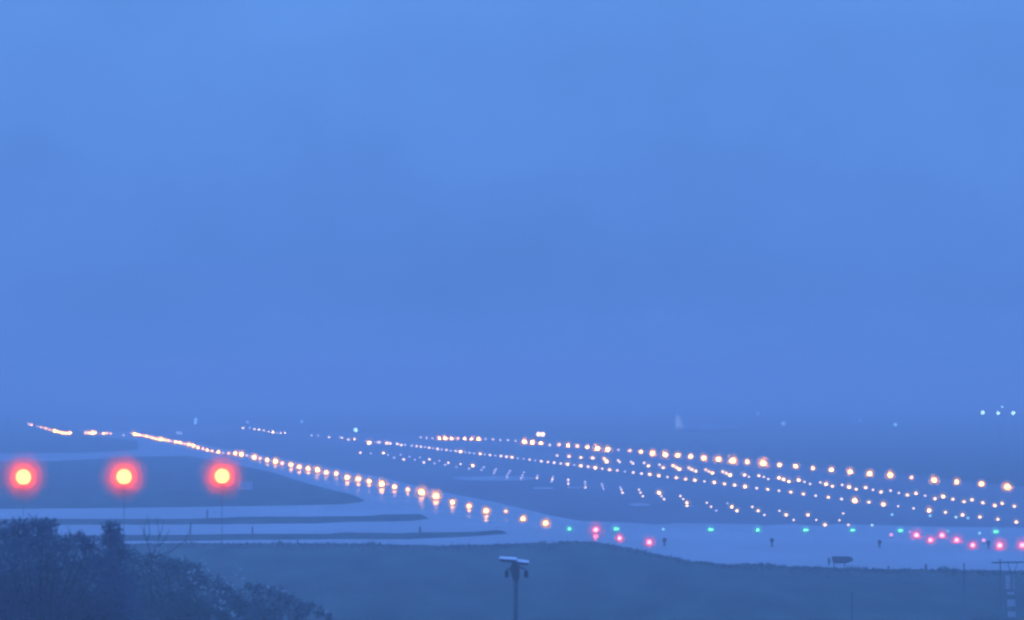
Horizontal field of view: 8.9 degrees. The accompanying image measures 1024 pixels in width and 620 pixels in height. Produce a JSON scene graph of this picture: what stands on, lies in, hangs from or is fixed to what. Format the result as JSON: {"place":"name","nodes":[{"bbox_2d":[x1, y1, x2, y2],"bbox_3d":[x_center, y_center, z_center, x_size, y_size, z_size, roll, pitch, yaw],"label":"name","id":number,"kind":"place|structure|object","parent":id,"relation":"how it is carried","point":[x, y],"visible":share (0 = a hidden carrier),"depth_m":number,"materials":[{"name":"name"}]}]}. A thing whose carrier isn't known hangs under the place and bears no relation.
{"place":"outdoors","nodes":[
{"label":"outdoors","id":0,"kind":"place"},
{"bbox_2d":[0,456,363,508],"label":"grass island","id":1,"kind":"structure","parent":0,"point":[172,481],"depth_m":935.59,"materials":[{"name":"green plant"}]},
{"bbox_2d":[237,481,253,489],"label":"equipment cabinet","id":2,"kind":"object","parent":1,"relation":"on","point":[245,485],"visible":1,"depth_m":904.58,"materials":[{"name":"grey metal"}]},
{"bbox_2d":[245,456,511,523],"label":"wet pavement","id":3,"kind":"structure","parent":0,"point":[389,494],"depth_m":862.45,"materials":[{"name":"grey asphalt"}]},
{"bbox_2d":[0,392,1023,619],"bbox_3d":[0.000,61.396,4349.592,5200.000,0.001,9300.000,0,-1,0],"label":"ground","id":4,"kind":"structure","parent":0,"point":[952,435],"depth_m":1240.82,"materials":[{"name":"green plant"}]},
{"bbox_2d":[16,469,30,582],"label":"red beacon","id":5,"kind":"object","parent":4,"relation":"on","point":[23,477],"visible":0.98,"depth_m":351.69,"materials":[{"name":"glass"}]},
{"bbox_2d":[0,513,148,619],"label":"dark tree","id":6,"kind":"object","parent":4,"relation":"on","point":[66,603],"visible":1,"depth_m":227.21,"materials":[{"name":"green plant"}]},
{"bbox_2d":[92,520,142,619],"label":"narrow tree","id":7,"kind":"object","parent":4,"relation":"on","point":[113,535],"visible":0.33,"depth_m":238.91,"materials":[{"name":"green plant"}]},
{"bbox_2d":[116,469,131,486],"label":"red beacon","id":8,"kind":"object","parent":4,"relation":"on","point":[123,476],"visible":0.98,"depth_m":349.67,"materials":[{"name":"glass"}]},
{"bbox_2d":[141,516,190,619],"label":"bare sapling","id":9,"kind":"object","parent":4,"relation":"on","point":[151,557],"visible":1,"depth_m":261.90,"materials":[{"name":"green plant"}]},
{"bbox_2d":[215,469,228,485],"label":"red beacon","id":10,"kind":"object","parent":4,"relation":"on","point":[222,477],"visible":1,"depth_m":345.68,"materials":[{"name":"glass"}]},
{"bbox_2d":[123,544,328,619],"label":"leafy shrub","id":11,"kind":"object","parent":4,"relation":"on","point":[180,608],"visible":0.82,"depth_m":274.13,"materials":[{"name":"green plant"}]},
{"bbox_2d":[241,581,333,619],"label":"shrub","id":12,"kind":"object","parent":4,"relation":"on","point":[260,613],"visible":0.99,"depth_m":282.26,"materials":[{"name":"green plant"}]},
{"bbox_2d":[0,418,1023,527],"bbox_3d":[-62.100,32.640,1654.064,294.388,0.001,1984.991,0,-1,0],"label":"runway","id":13,"kind":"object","parent":4,"relation":"on","point":[596,502],"visible":0.97,"depth_m":982.45,"materials":[{"name":"grey asphalt"}]},
{"bbox_2d":[245,420,249,435],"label":"lamp post","id":14,"kind":"object","parent":13,"relation":"on","point":[247,422],"visible":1,"depth_m":1799.73,"materials":[{"name":"metal"}]},
{"bbox_2d":[453,476,535,480],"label":"puddle","id":15,"kind":"object","parent":13,"relation":"on","point":[492,478],"visible":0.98,"depth_m":1012.13,"materials":[{"name":"liquid"}]},
{"bbox_2d":[536,432,544,436],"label":"twin lamp","id":16,"kind":"object","parent":13,"relation":"on","point":[538,434],"visible":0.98,"depth_m":1599.51,"materials":[{"name":"metal"}]},
{"bbox_2d":[533,487,553,488],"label":"puddle","id":17,"kind":"object","parent":13,"relation":"on","point":[543,488],"visible":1,"depth_m":918.38,"materials":[{"name":"liquid"}]},
{"bbox_2d":[628,503,650,505],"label":"puddle","id":18,"kind":"object","parent":13,"relation":"on","point":[639,504],"visible":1,"depth_m":799.83,"materials":[{"name":"liquid"}]},
{"bbox_2d":[0,428,1023,570],"bbox_3d":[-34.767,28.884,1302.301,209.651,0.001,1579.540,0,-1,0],"label":"taxiway","id":19,"kind":"structure","parent":4,"relation":"on","point":[793,545],"depth_m":661.24,"materials":[{"name":"grey asphalt"}]},
{"bbox_2d":[0,514,428,524],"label":"grass strip","id":20,"kind":"object","parent":19,"relation":"on","point":[318,519],"depth_m":708.30,"materials":[{"name":"green plant"}]},
{"bbox_2d":[0,530,507,541],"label":"grass strip","id":21,"kind":"object","parent":19,"relation":"on","point":[216,537],"depth_m":635.63,"materials":[{"name":"green plant"}]},
{"bbox_2d":[298,506,323,515],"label":"pavement patch","id":22,"kind":"object","parent":19,"relation":"on","point":[310,510],"visible":1,"depth_m":756.88,"materials":[{"name":"grey asphalt"}]},
{"bbox_2d":[386,479,578,521],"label":"edge marking","id":23,"kind":"object","parent":19,"relation":"on","point":[485,501],"visible":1,"depth_m":819.34,"materials":[{"name":"white paint"}]},
{"bbox_2d":[828,556,852,565],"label":"board sign","id":24,"kind":"object","parent":19,"relation":"on","point":[844,560],"visible":0.99,"depth_m":534.06,"materials":[{"name":"paint"}]},
{"bbox_2d":[499,556,528,619],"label":"lamp standard","id":25,"kind":"object","parent":4,"relation":"on","point":[514,570],"visible":1,"depth_m":249.81,"materials":[{"name":"metal"}]},
{"bbox_2d":[18,539,1023,579],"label":"grass","id":26,"kind":"structure","parent":4,"relation":"on","point":[767,565],"depth_m":583.92,"materials":[{"name":"green plant"}]},
{"bbox_2d":[673,416,739,438],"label":"airliner","id":27,"kind":"object","parent":4,"relation":"on","point":[681,427],"visible":1,"depth_m":1699.08,"materials":[{"name":"white metal"}]},
{"bbox_2d":[781,421,785,438],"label":"lamp post","id":28,"kind":"object","parent":4,"relation":"on","point":[783,423],"visible":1,"depth_m":1699.73,"materials":[{"name":"metal"}]},
{"bbox_2d":[963,563,964,619],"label":"thin pole","id":29,"kind":"object","parent":4,"relation":"on","point":[963,594],"visible":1,"depth_m":399.82,"materials":[{"name":"metal"}]},
{"bbox_2d":[999,559,1000,619],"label":"thin pole","id":30,"kind":"object","parent":4,"relation":"on","point":[1000,589],"visible":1,"depth_m":399.81,"materials":[{"name":"metal"}]},
{"bbox_2d":[992,561,1023,619],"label":"banded mast","id":31,"kind":"object","parent":4,"relation":"on","point":[1010,602],"visible":1,"depth_m":379.78,"materials":[{"name":"metal"}]},
{"bbox_2d":[0,0,1023,391],"label":"sky","id":32,"kind":"structure","parent":0,"point":[196,195],"materials":[{"name":"blue"}]},
{"bbox_2d":[585,529,614,542],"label":"wet pavement","id":33,"kind":"structure","parent":0,"point":[604,535],"depth_m":635.72,"materials":[{"name":"grey asphalt"}]}
]}

